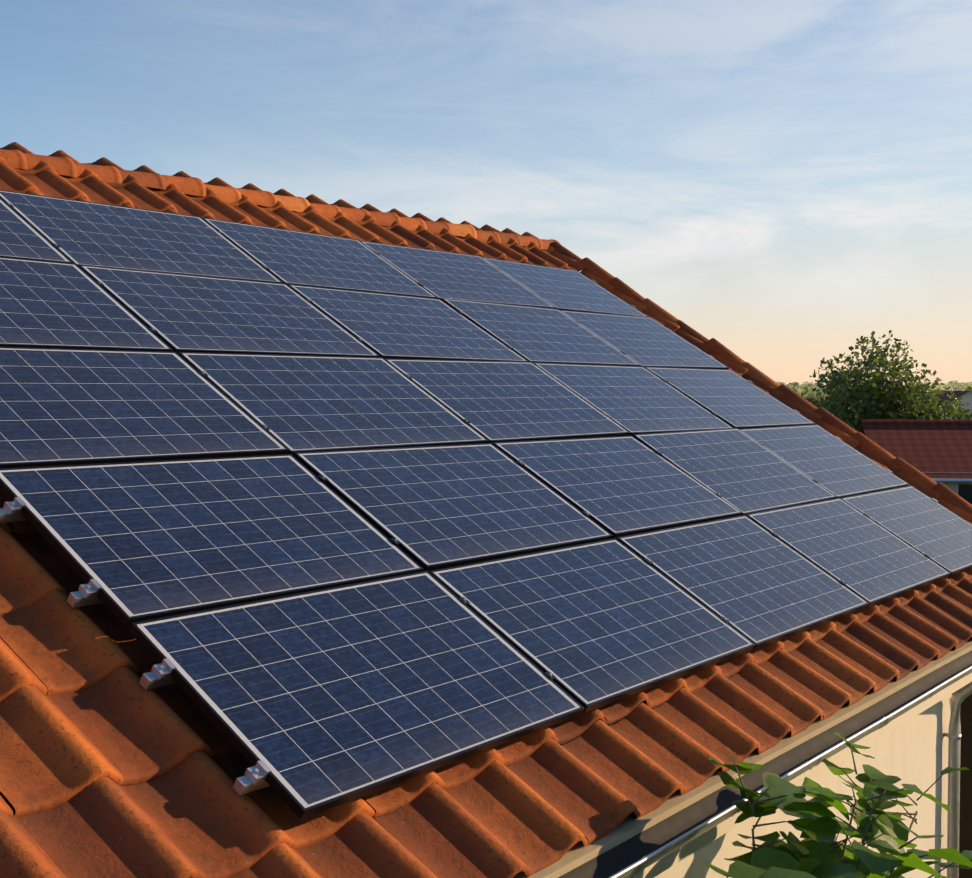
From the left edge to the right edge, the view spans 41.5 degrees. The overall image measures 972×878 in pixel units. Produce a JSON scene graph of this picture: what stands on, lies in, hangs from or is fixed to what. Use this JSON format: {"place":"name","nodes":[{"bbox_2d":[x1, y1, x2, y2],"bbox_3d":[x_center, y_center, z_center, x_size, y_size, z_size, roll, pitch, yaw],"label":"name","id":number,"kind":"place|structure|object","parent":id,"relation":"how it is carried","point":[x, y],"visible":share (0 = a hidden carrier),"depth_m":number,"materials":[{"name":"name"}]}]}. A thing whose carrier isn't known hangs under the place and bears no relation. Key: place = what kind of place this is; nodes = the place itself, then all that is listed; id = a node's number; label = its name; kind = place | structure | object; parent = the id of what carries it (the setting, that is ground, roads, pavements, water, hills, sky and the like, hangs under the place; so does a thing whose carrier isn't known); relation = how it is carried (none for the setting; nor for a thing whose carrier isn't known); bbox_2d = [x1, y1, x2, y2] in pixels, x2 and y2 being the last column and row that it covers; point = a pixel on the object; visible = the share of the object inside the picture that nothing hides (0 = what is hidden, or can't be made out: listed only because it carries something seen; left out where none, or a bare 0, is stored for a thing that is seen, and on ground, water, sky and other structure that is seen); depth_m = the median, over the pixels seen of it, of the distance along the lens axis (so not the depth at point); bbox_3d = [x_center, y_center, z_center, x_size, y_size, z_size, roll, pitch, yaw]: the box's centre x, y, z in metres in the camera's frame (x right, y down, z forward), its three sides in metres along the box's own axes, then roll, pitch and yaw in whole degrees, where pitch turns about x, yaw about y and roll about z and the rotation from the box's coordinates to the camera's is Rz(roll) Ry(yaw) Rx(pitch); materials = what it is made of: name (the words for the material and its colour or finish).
{"place":"outdoors","nodes":[
{"label":"outdoors","id":0,"kind":"place"},
{"bbox_2d":[0,0,971,389],"label":"sky","id":1,"kind":"structure","parent":0,"point":[789,181],"materials":[{"name":"blue"}]},
{"bbox_2d":[705,732,971,877],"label":"shrub","id":2,"kind":"object","parent":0,"point":[819,824],"depth_m":5.04,"materials":[{"name":"green plant"}]},
{"bbox_3d":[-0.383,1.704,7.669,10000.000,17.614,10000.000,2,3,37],"label":"ground","id":3,"kind":"structure","parent":0,"visible":0},
{"bbox_2d":[513,638,971,877],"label":"house walls","id":4,"kind":"structure","parent":3,"relation":"on","point":[910,746],"depth_m":7.68,"materials":[{"name":"paint"}]},
{"bbox_2d":[0,189,912,877],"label":"roof underlay","id":5,"kind":"object","parent":4,"relation":"on","point":[236,753],"depth_m":4.92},
{"bbox_2d":[0,142,971,877],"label":"roof tiles","id":6,"kind":"object","parent":4,"relation":"on","point":[86,724],"visible":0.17,"depth_m":4.65,"materials":[{"name":"ceramic"}]},
{"bbox_2d":[0,149,559,250],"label":"ridge caps","id":7,"kind":"object","parent":6,"relation":"attached to","point":[18,159],"visible":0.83,"depth_m":10.60,"materials":[{"name":"ceramic"}]},
{"bbox_2d":[0,190,971,819],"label":"pv frame rails","id":8,"kind":"object","parent":6,"relation":"on","point":[166,672],"visible":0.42,"depth_m":6.22,"materials":[{"name":"silver metal"}]},
{"bbox_2d":[0,191,971,807],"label":"solar panels","id":9,"kind":"object","parent":8,"relation":"in","point":[312,699],"visible":0.96,"depth_m":6.82,"materials":[{"name":"blue glass"}]},
{"bbox_2d":[550,241,971,513],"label":"verge caps","id":10,"kind":"object","parent":6,"relation":"attached to","point":[945,492],"visible":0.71,"depth_m":12.74,"materials":[{"name":"ceramic"}]},
{"bbox_2d":[558,650,971,877],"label":"gutter","id":11,"kind":"object","parent":4,"relation":"attached to","point":[663,838],"visible":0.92,"depth_m":5.82,"materials":[{"name":"metal"}]},
{"bbox_2d":[631,673,971,877],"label":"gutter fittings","id":12,"kind":"object","parent":11,"relation":"attached to","point":[956,700],"visible":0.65,"depth_m":9.22,"materials":[{"name":"grey metal"}]},
{"bbox_2d":[777,379,971,403],"bbox_3d":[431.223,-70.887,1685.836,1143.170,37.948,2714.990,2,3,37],"label":"trees","id":13,"kind":"object","parent":3,"relation":"on","point":[804,390],"visible":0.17,"depth_m":965.62,"materials":[{"name":"green plant"}]},
{"bbox_2d":[804,391,971,423],"bbox_3d":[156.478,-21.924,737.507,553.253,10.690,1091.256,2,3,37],"label":"houses","id":14,"kind":"structure","parent":3,"relation":"on","point":[966,396],"depth_m":143.26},
{"bbox_2d":[810,330,971,431],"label":"tree","id":15,"kind":"object","parent":3,"relation":"on","point":[877,394],"depth_m":50.43,"materials":[{"name":"green plant"}]},
{"bbox_2d":[859,420,971,503],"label":"neighbour house","id":16,"kind":"structure","parent":3,"relation":"on","point":[937,451],"depth_m":39.12,"materials":[{"name":"red tile"}]}
]}

